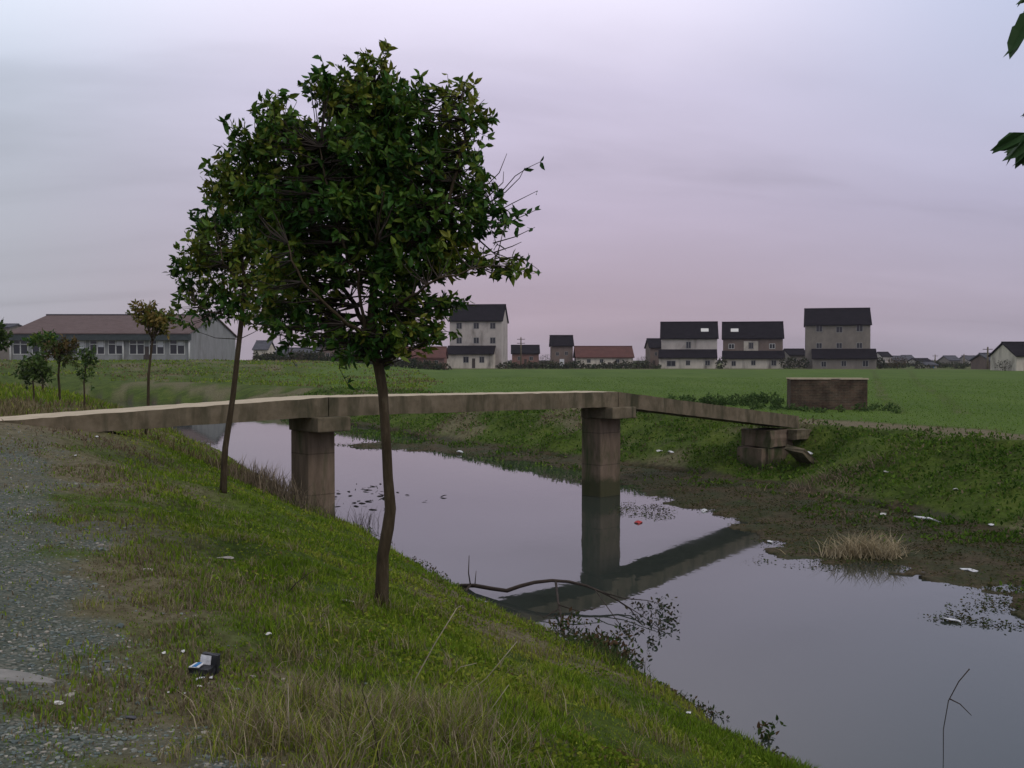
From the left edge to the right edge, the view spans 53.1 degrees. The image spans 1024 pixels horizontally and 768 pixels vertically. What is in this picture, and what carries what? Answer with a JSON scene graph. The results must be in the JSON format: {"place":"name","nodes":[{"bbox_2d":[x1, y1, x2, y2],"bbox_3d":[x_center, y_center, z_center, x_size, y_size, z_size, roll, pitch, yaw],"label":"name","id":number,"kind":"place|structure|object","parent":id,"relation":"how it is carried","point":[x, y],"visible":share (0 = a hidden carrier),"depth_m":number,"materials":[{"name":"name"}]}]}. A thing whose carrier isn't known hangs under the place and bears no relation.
{"place":"outdoors","nodes":[
{"label":"outdoors","id":0,"kind":"place"},
{"bbox_2d":[0,427,367,767],"bbox_3d":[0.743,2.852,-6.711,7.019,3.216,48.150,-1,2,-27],"label":"gravel road","id":1,"kind":"structure","parent":0,"point":[16,587],"depth_m":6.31,"materials":[{"name":"grey gravel"}]},
{"bbox_2d":[0,669,55,685],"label":"concrete patch","id":2,"kind":"object","parent":1,"relation":"on","point":[11,676],"visible":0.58,"depth_m":4.95,"materials":[{"name":"grey concrete"}]},
{"bbox_2d":[0,360,1023,767],"bbox_3d":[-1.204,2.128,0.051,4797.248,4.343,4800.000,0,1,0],"label":"ground","id":3,"kind":"structure","parent":0,"point":[174,390],"depth_m":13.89,"materials":[{"name":"green plant"}]},
{"bbox_2d":[0,319,13,352],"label":"camphor tree","id":4,"kind":"object","parent":3,"relation":"on","point":[3,336],"visible":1,"depth_m":37.92,"materials":[{"name":"green plant"}]},
{"bbox_2d":[0,323,21,359],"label":"farmhouse","id":5,"kind":"object","parent":3,"relation":"on","point":[8,327],"visible":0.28,"depth_m":214.93,"materials":[{"name":"grey paint"}]},
{"bbox_2d":[11,350,55,400],"bbox_3d":[-14.989,-0.163,32.031,1.532,1.810,1.102,1,1,21],"label":"tree","id":6,"kind":"object","parent":3,"relation":"on","point":[36,366],"visible":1,"depth_m":31.95,"materials":[{"name":"green plant"}]},
{"bbox_2d":[21,328,58,392],"bbox_3d":[-18.370,-0.792,39.986,1.408,2.821,1.442,0,1,0],"label":"camphor tree","id":7,"kind":"object","parent":3,"relation":"on","point":[35,337],"visible":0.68,"depth_m":39.84,"materials":[{"name":"green plant"}]},
{"bbox_2d":[36,334,80,399],"bbox_3d":[-14.549,-0.406,33.099,1.482,2.421,1.451,0,1,0],"label":"camphor tree","id":8,"kind":"object","parent":3,"relation":"on","point":[62,352],"visible":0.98,"depth_m":32.83,"materials":[{"name":"green plant"}]},
{"bbox_2d":[74,344,99,407],"bbox_3d":[-12.428,-0.101,29.964,0.711,2.153,0.732,0,1,0],"label":"camphor tree","id":9,"kind":"object","parent":3,"relation":"on","point":[86,357],"visible":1,"depth_m":29.93,"materials":[{"name":"green plant"}]},
{"bbox_2d":[7,314,236,360],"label":"long building","id":10,"kind":"structure","parent":3,"relation":"on","point":[116,336],"depth_m":170.01,"materials":[{"name":"tile"}]},
{"bbox_2d":[13,340,27,354],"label":"window","id":11,"kind":"structure","parent":10,"relation":"in","point":[20,347],"depth_m":169.90,"materials":[{"name":"white glass"}]},
{"bbox_2d":[32,343,45,354],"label":"window","id":12,"kind":"structure","parent":10,"relation":"in","point":[35,349],"depth_m":169.90,"materials":[{"name":"grey glass"}]},
{"bbox_2d":[70,340,85,354],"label":"window","id":13,"kind":"structure","parent":10,"relation":"in","point":[82,342],"depth_m":169.86,"materials":[{"name":"white glass"}]},
{"bbox_2d":[89,340,104,354],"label":"window","id":14,"kind":"structure","parent":10,"relation":"in","point":[100,344],"depth_m":169.86,"materials":[{"name":"white glass"}]},
{"bbox_2d":[108,340,121,354],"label":"window","id":15,"kind":"structure","parent":10,"relation":"in","point":[114,346],"depth_m":169.86,"materials":[{"name":"white glass"}]},
{"bbox_2d":[129,340,144,354],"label":"window","id":16,"kind":"structure","parent":10,"relation":"in","point":[135,346],"depth_m":169.86,"materials":[{"name":"white glass"}]},
{"bbox_2d":[143,346,150,359],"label":"door","id":17,"kind":"structure","parent":10,"relation":"in","point":[146,356],"depth_m":169.86,"materials":[{"name":"grey"}]},
{"bbox_2d":[149,340,164,354],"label":"window","id":18,"kind":"structure","parent":10,"relation":"in","point":[158,345],"depth_m":169.86,"materials":[{"name":"white glass"}]},
{"bbox_2d":[169,340,184,354],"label":"window","id":19,"kind":"structure","parent":10,"relation":"in","point":[177,347],"depth_m":169.86,"materials":[{"name":"white glass"}]},
{"bbox_2d":[125,715,136,719],"bbox_3d":[-1.729,1.514,4.649,0.053,0.017,0.039,8,-9,0],"label":"rock","id":20,"kind":"object","parent":3,"relation":"on","point":[132,717],"visible":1,"depth_m":4.64,"materials":[{"name":"stone"}]},
{"bbox_2d":[2,419,264,499],"bbox_3d":[-6.072,1.292,16.236,4.385,1.481,2.257,0,1,12],"label":"straw tuft","id":21,"kind":"object","parent":3,"relation":"on","point":[124,448],"visible":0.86,"depth_m":16.32,"materials":[{"name":"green plant"}]},
{"bbox_2d":[125,298,179,434],"bbox_3d":[-8.509,-0.310,24.462,1.228,3.454,1.276,1,2,31],"label":"camphor tree","id":22,"kind":"object","parent":3,"relation":"on","point":[155,320],"visible":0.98,"depth_m":24.32,"materials":[{"name":"green plant"}]},
{"bbox_2d":[188,652,220,677],"bbox_3d":[-1.617,1.482,5.384,0.129,0.121,0.121,0,1,14],"label":"cash register","id":23,"kind":"object","parent":3,"relation":"on","point":[209,662],"visible":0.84,"depth_m":5.39,"materials":[{"name":"black plastic"}]},
{"bbox_2d":[0,358,443,490],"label":"meadow grass","id":24,"kind":"structure","parent":3,"relation":"on","point":[18,391],"depth_m":73.40,"materials":[{"name":"green plant"}]},
{"bbox_2d":[162,194,285,493],"bbox_3d":[-3.837,-0.552,14.141,1.815,4.511,1.332,0,1,0],"label":"camphor tree","id":25,"kind":"object","parent":3,"relation":"on","point":[206,256],"visible":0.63,"depth_m":13.96,"materials":[{"name":"green plant"}]},
{"bbox_2d":[217,556,233,558],"bbox_3d":[-2.557,1.545,9.109,0.176,0.028,0.091,-1,-9,0],"label":"rock","id":26,"kind":"object","parent":3,"relation":"on","point":[227,557],"visible":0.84,"depth_m":9.08,"materials":[{"name":"stone"}]},
{"bbox_2d":[203,451,311,507],"bbox_3d":[-4.586,1.799,18.979,2.063,1.374,1.873,0,1,0],"label":"reed clump","id":27,"kind":"object","parent":3,"relation":"on","point":[248,478],"visible":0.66,"depth_m":18.93,"materials":[{"name":"brown plant"}]},
{"bbox_2d":[252,340,275,359],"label":"cottage","id":28,"kind":"structure","parent":3,"relation":"on","point":[260,346],"depth_m":251.42,"materials":[{"name":"beige paint"}]},
{"bbox_2d":[288,684,289,751],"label":"dry stalk","id":29,"kind":"object","parent":3,"relation":"on","point":[288,720],"visible":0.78,"depth_m":4.28,"materials":[{"name":"plant"}]},
{"bbox_2d":[227,459,351,520],"bbox_3d":[-4.049,2.045,18.955,2.117,1.388,2.165,-1,2,-41],"label":"reed clump","id":30,"kind":"object","parent":3,"relation":"on","point":[284,494],"visible":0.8,"depth_m":18.78,"materials":[{"name":"brown plant"}]},
{"bbox_2d":[275,347,323,360],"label":"long shed","id":31,"kind":"structure","parent":3,"relation":"on","point":[295,349],"depth_m":183.22,"materials":[{"name":"grey brick"}]},
{"bbox_2d":[288,571,311,591],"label":"fallen twig","id":32,"kind":"object","parent":3,"relation":"on","point":[296,582],"visible":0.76,"depth_m":8.12,"materials":[{"name":"brown wood"}]},
{"bbox_2d":[319,334,360,361],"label":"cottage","id":33,"kind":"structure","parent":3,"relation":"on","point":[329,353],"depth_m":189.91,"materials":[{"name":"grey brick"}]},
{"bbox_2d":[339,666,342,726],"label":"dry stalk","id":34,"kind":"object","parent":3,"relation":"on","point":[340,695],"visible":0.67,"depth_m":4.61,"materials":[{"name":"brown plant"}]},
{"bbox_2d":[362,669,378,761],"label":"dry stalk","id":35,"kind":"object","parent":3,"relation":"on","point":[370,718],"visible":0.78,"depth_m":4.24,"materials":[{"name":"brown plant"}]},
{"bbox_2d":[197,37,544,607],"bbox_3d":[-1.185,-0.393,8.222,2.635,4.648,1.773,1,2,26],"label":"camphor tree","id":36,"kind":"object","parent":3,"relation":"on","point":[388,211],"visible":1,"depth_m":7.97,"materials":[{"name":"green plant"}]},
{"bbox_2d":[60,500,699,767],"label":"dry grass","id":37,"kind":"structure","parent":3,"relation":"on","point":[461,727],"depth_m":4.87,"materials":[{"name":"green plant"}]},
{"bbox_2d":[0,391,810,515],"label":"footbridge","id":38,"kind":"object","parent":3,"relation":"on","point":[316,422],"visible":0.87,"depth_m":22.37,"materials":[{"name":"concrete"}]},
{"bbox_2d":[404,346,447,367],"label":"long shed","id":39,"kind":"structure","parent":3,"relation":"on","point":[440,355],"depth_m":195.79,"materials":[{"name":"red brick"}]},
{"bbox_2d":[410,605,461,697],"bbox_3d":[-0.416,1.459,5.440,0.304,0.570,0.007,0,1,0],"label":"dry stalk","id":40,"kind":"object","parent":3,"relation":"on","point":[431,650],"visible":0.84,"depth_m":5.44,"materials":[{"name":"plant"}]},
{"bbox_2d":[109,428,779,767],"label":"bank clover","id":41,"kind":"object","parent":3,"relation":"on","point":[624,755],"visible":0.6,"depth_m":7.58,"materials":[{"name":"green plant"}]},
{"bbox_2d":[447,304,508,367],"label":"farmhouse","id":42,"kind":"object","parent":3,"relation":"on","point":[483,331],"visible":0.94,"depth_m":210.67,"materials":[{"name":"paint"}]},
{"bbox_2d":[456,323,461,328],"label":"window","id":43,"kind":"structure","parent":42,"relation":"in","point":[458,325],"depth_m":211.08,"materials":[{"name":"grey glass"}]},
{"bbox_2d":[456,337,461,343],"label":"window","id":44,"kind":"structure","parent":42,"relation":"in","point":[458,340],"depth_m":211.19,"materials":[{"name":"grey glass"}]},
{"bbox_2d":[463,356,468,362],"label":"window","id":45,"kind":"structure","parent":42,"relation":"in","point":[465,358],"depth_m":208.06,"materials":[{"name":"grey glass"}]},
{"bbox_2d":[473,323,478,328],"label":"window","id":46,"kind":"structure","parent":42,"relation":"in","point":[475,325],"depth_m":210.72,"materials":[{"name":"grey glass"}]},
{"bbox_2d":[473,337,478,343],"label":"window","id":47,"kind":"structure","parent":42,"relation":"in","point":[475,339],"depth_m":210.77,"materials":[{"name":"grey glass"}]},
{"bbox_2d":[479,356,483,362],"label":"window","id":48,"kind":"structure","parent":42,"relation":"in","point":[481,358],"depth_m":207.76,"materials":[{"name":"grey glass"}]},
{"bbox_2d":[490,322,495,328],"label":"window","id":49,"kind":"structure","parent":42,"relation":"in","point":[492,324],"depth_m":210.36,"materials":[{"name":"grey glass"}]},
{"bbox_2d":[490,337,495,343],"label":"window","id":50,"kind":"structure","parent":42,"relation":"in","point":[492,339],"depth_m":210.41,"materials":[{"name":"grey glass"}]},
{"bbox_2d":[468,641,516,692],"bbox_3d":[-0.127,1.609,5.769,0.314,0.323,0.007,0,1,0],"label":"dry stalk","id":51,"kind":"object","parent":3,"relation":"on","point":[495,667],"visible":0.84,"depth_m":5.77,"materials":[{"name":"plant"}]},
{"bbox_2d":[517,337,524,364],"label":"utility pole","id":52,"kind":"object","parent":3,"relation":"on","point":[520,339],"visible":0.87,"depth_m":229.79,"materials":[{"name":"concrete"}]},
{"bbox_2d":[511,345,539,366],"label":"cottage","id":53,"kind":"structure","parent":3,"relation":"on","point":[530,353],"depth_m":239.94,"materials":[{"name":"red brick"}]},
{"bbox_2d":[549,335,573,366],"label":"cottage","id":54,"kind":"structure","parent":3,"relation":"on","point":[561,348],"depth_m":214.93,"materials":[{"name":"beige paint"}]},
{"bbox_2d":[100,397,1023,727],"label":"mud flat","id":55,"kind":"structure","parent":3,"relation":"on","point":[960,577],"depth_m":22.86,"materials":[{"name":"brown soil"}]},
{"bbox_2d":[337,517,801,764],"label":"edge weeds","id":56,"kind":"object","parent":55,"relation":"on","point":[613,644],"visible":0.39,"depth_m":12.41,"materials":[{"name":"green plant"}]},
{"bbox_2d":[335,438,1023,628],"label":"water weeds","id":57,"kind":"object","parent":55,"relation":"on","point":[937,546],"visible":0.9,"depth_m":21.02,"materials":[{"name":"green plant"}]},
{"bbox_2d":[753,444,920,491],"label":"weeds","id":58,"kind":"object","parent":55,"relation":"on","point":[825,475],"visible":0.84,"depth_m":27.43,"materials":[{"name":"green plant"}]},
{"bbox_2d":[776,527,919,560],"bbox_3d":[6.185,2.888,18.662,2.876,0.559,1.481,0,1,0],"label":"straw tuft","id":59,"kind":"object","parent":55,"relation":"on","point":[854,548],"visible":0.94,"depth_m":18.57,"materials":[{"name":"beige plant"}]},
{"bbox_2d":[857,531,916,560],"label":"straw tuft","id":60,"kind":"object","parent":55,"relation":"on","point":[897,552],"visible":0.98,"depth_m":18.32,"materials":[{"name":"beige plant"}]},
{"bbox_2d":[914,516,939,521],"bbox_3d":[9.033,2.932,22.248,0.242,0.090,0.612,16,0,-42],"label":"litter scrap","id":61,"kind":"object","parent":55,"relation":"on","point":[927,518],"visible":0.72,"depth_m":22.20,"materials":[{"name":"white paper"}]},
{"bbox_2d":[960,568,977,571],"bbox_3d":[7.644,3.107,17.137,0.298,0.054,0.105,0,9,42],"label":"litter scrap","id":62,"kind":"object","parent":55,"relation":"on","point":[969,569],"visible":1,"depth_m":17.10,"materials":[{"name":"white paper"}]},
{"bbox_2d":[533,620,657,682],"bbox_3d":[0.881,2.777,10.701,1.340,0.824,0.994,0,1,0],"label":"straw tuft","id":63,"kind":"object","parent":3,"relation":"on","point":[596,648],"visible":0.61,"depth_m":10.66,"materials":[{"name":"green plant"}]},
{"bbox_2d":[573,346,634,367],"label":"long shed","id":64,"kind":"structure","parent":3,"relation":"on","point":[596,355],"depth_m":212.56,"materials":[{"name":"beige paint"}]},
{"bbox_2d":[644,338,660,365],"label":"cottage","id":65,"kind":"structure","parent":3,"relation":"on","point":[652,346],"depth_m":222.89,"materials":[{"name":"beige paint"}]},
{"bbox_2d":[285,385,1023,599],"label":"bank weeds","id":66,"kind":"object","parent":3,"relation":"on","point":[928,443],"visible":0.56,"depth_m":28.49,"materials":[{"name":"green plant"}]},
{"bbox_2d":[658,321,718,368],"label":"farmhouse","id":67,"kind":"object","parent":3,"relation":"on","point":[688,344],"visible":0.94,"depth_m":207.57,"materials":[{"name":"paint"}]},
{"bbox_2d":[667,361,675,365],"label":"window","id":68,"kind":"structure","parent":67,"relation":"in","point":[669,363],"depth_m":205.49,"materials":[{"name":"grey glass"}]},
{"bbox_2d":[686,341,690,347],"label":"window","id":69,"kind":"structure","parent":67,"relation":"in","point":[688,343],"depth_m":207.81,"materials":[{"name":"grey glass"}]},
{"bbox_2d":[722,321,784,368],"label":"farmhouse","id":70,"kind":"object","parent":3,"relation":"on","point":[752,344],"visible":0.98,"depth_m":207.58,"materials":[{"name":"brown brick"}]},
{"bbox_2d":[783,348,804,367],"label":"cottage","id":71,"kind":"structure","parent":3,"relation":"on","point":[798,353],"depth_m":226.00,"materials":[{"name":"grey paint"}]},
{"bbox_2d":[784,444,815,463],"bbox_3d":[9.004,2.291,31.548,1.266,0.186,0.728,39,-15,-34],"label":"broken slab","id":72,"kind":"object","parent":3,"relation":"on","point":[802,455],"depth_m":31.25,"materials":[{"name":"concrete"}]},
{"bbox_2d":[804,307,876,368],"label":"farmhouse","id":73,"kind":"object","parent":3,"relation":"on","point":[837,338],"visible":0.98,"depth_m":202.54,"materials":[{"name":"grey paint"}]},
{"bbox_2d":[816,343,821,348],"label":"window","id":74,"kind":"structure","parent":73,"relation":"in","point":[818,345],"depth_m":203.69,"materials":[{"name":"grey glass"}]},
{"bbox_2d":[816,326,822,331],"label":"window","id":75,"kind":"structure","parent":73,"relation":"in","point":[818,328],"depth_m":203.59,"materials":[{"name":"grey glass"}]},
{"bbox_2d":[836,326,842,332],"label":"window","id":76,"kind":"structure","parent":73,"relation":"in","point":[839,329],"depth_m":202.60,"materials":[{"name":"grey glass"}]},
{"bbox_2d":[856,325,862,331],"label":"window","id":77,"kind":"structure","parent":73,"relation":"in","point":[859,328],"depth_m":201.61,"materials":[{"name":"grey glass"}]},
{"bbox_2d":[856,343,862,347],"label":"window","id":78,"kind":"structure","parent":73,"relation":"in","point":[858,345],"depth_m":201.66,"materials":[{"name":"grey glass"}]},
{"bbox_2d":[862,360,868,366],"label":"window","id":79,"kind":"structure","parent":73,"relation":"in","point":[865,363],"depth_m":198.63,"materials":[{"name":"grey glass"}]},
{"bbox_2d":[877,352,892,362],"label":"distant house","id":80,"kind":"structure","parent":3,"relation":"on","point":[885,355],"depth_m":360.23,"materials":[{"name":"paint"}]},
{"bbox_2d":[886,356,907,368],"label":"shrub","id":81,"kind":"object","parent":3,"relation":"on","point":[895,361],"visible":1,"depth_m":197.82,"materials":[{"name":"green plant"}]},
{"bbox_2d":[892,356,904,363],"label":"distant house","id":82,"kind":"structure","parent":3,"relation":"on","point":[897,360],"depth_m":380.84,"materials":[{"name":"grey paint"}]},
{"bbox_2d":[901,355,913,362],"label":"distant house","id":83,"kind":"structure","parent":3,"relation":"on","point":[908,357],"depth_m":381.52,"materials":[{"name":"paint"}]},
{"bbox_2d":[910,358,924,368],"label":"shrub","id":84,"kind":"object","parent":3,"relation":"on","point":[916,362],"visible":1,"depth_m":204.77,"materials":[{"name":"green plant"}]},
{"bbox_2d":[907,358,931,363],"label":"distant house","id":85,"kind":"structure","parent":3,"relation":"on","point":[920,359],"depth_m":343.02,"materials":[{"name":"paint"}]},
{"bbox_2d":[914,361,938,367],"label":"garage","id":86,"kind":"structure","parent":3,"relation":"on","point":[930,363],"depth_m":216.00,"materials":[{"name":"beige paint"}]},
{"bbox_2d":[938,355,960,363],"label":"distant house","id":87,"kind":"structure","parent":3,"relation":"on","point":[948,358],"depth_m":332.11,"materials":[{"name":"grey paint"}]},
{"bbox_2d":[959,355,975,363],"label":"distant house","id":88,"kind":"structure","parent":3,"relation":"on","point":[968,358],"depth_m":333.15,"materials":[{"name":"paint"}]},
{"bbox_2d":[969,353,989,368],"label":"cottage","id":89,"kind":"structure","parent":3,"relation":"on","point":[979,361],"depth_m":193.88,"materials":[{"name":"brick"}]},
{"bbox_2d":[983,347,992,368],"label":"utility pole","id":90,"kind":"object","parent":3,"relation":"on","point":[987,365],"visible":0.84,"depth_m":189.82,"materials":[{"name":"concrete"}]},
{"bbox_2d":[990,0,1023,168],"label":"camphor tree","id":91,"kind":"object","parent":3,"relation":"on","point":[1012,143],"visible":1,"depth_m":2.77,"materials":[{"name":"green plant"}]},
{"bbox_2d":[0,0,1023,360],"label":"sky","id":92,"kind":"structure","parent":0,"point":[721,161],"materials":[{"name":"purple"}]},
{"bbox_2d":[103,401,1023,767],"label":"water","id":93,"kind":"structure","parent":0,"point":[847,667],"depth_m":15.19,"materials":[{"name":"grey liquid"}]},
{"bbox_2d":[337,505,378,526],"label":"reed clump","id":94,"kind":"object","parent":93,"relation":"on","point":[363,517],"visible":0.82,"depth_m":22.17,"materials":[{"name":"brown plant"}]},
{"bbox_2d":[335,483,445,521],"bbox_3d":[-4.184,2.906,27.766,3.600,0.138,9.658,-1,2,-28],"label":"floating debris","id":95,"kind":"object","parent":93,"relation":"on","point":[368,489],"visible":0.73,"depth_m":26.94,"materials":[{"name":"brown plant"}]},
{"bbox_2d":[460,562,679,648],"bbox_3d":[0.244,3.187,14.680,4.601,0.964,2.329,1,2,25],"label":"fallen branch","id":96,"kind":"object","parent":93,"relation":"in","point":[491,588],"visible":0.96,"depth_m":14.72,"materials":[{"name":"brown wood"}]},
{"bbox_2d":[940,617,960,622],"bbox_3d":[6.034,3.243,14.093,0.278,0.041,0.115,6,-8,28],"label":"litter scrap","id":97,"kind":"object","parent":93,"relation":"on","point":[955,620],"visible":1,"depth_m":14.05,"materials":[{"name":"white plastic"}]},
{"bbox_2d":[943,669,971,757],"bbox_3d":[3.989,3.030,9.175,0.233,0.970,0.117,1,2,26],"label":"water stick","id":98,"kind":"object","parent":93,"relation":"in","point":[947,708],"visible":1,"depth_m":9.17,"materials":[{"name":"brown wood"}]},
{"bbox_2d":[266,361,1023,433],"bbox_3d":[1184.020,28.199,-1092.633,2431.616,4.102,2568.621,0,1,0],"label":"field","id":99,"kind":"structure","parent":0,"point":[937,375],"depth_m":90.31,"materials":[{"name":"green plant"}]},
{"bbox_2d":[252,348,970,369],"bbox_3d":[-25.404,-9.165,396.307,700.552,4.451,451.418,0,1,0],"label":"hedgerow","id":100,"kind":"object","parent":99,"relation":"on","point":[424,364],"visible":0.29,"depth_m":200.99,"materials":[{"name":"green plant"}]},
{"bbox_2d":[666,392,901,413],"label":"field edge weeds","id":101,"kind":"object","parent":99,"relation":"on","point":[751,400],"visible":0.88,"depth_m":46.30,"materials":[{"name":"green plant"}]},
{"bbox_2d":[786,378,868,409],"bbox_3d":[13.449,0.546,43.825,3.180,1.627,1.680,0,1,9],"label":"brick enclosure","id":102,"kind":"object","parent":99,"relation":"on","point":[834,393],"visible":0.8,"depth_m":43.05,"materials":[{"name":"brick"}]},
{"bbox_2d":[995,359,1011,370],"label":"shrub","id":103,"kind":"object","parent":99,"relation":"on","point":[1003,365],"visible":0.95,"depth_m":167.56,"materials":[{"name":"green plant"}]},
{"bbox_2d":[988,341,1023,370],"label":"farmhouse","id":104,"kind":"object","parent":99,"relation":"on","point":[1011,351],"visible":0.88,"depth_m":168.29,"materials":[{"name":"beige paint"}]},
{"bbox_2d":[799,419,1023,439],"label":"dirt path","id":105,"kind":"structure","parent":0,"point":[899,426],"depth_m":31.85,"materials":[{"name":"brown soil"}]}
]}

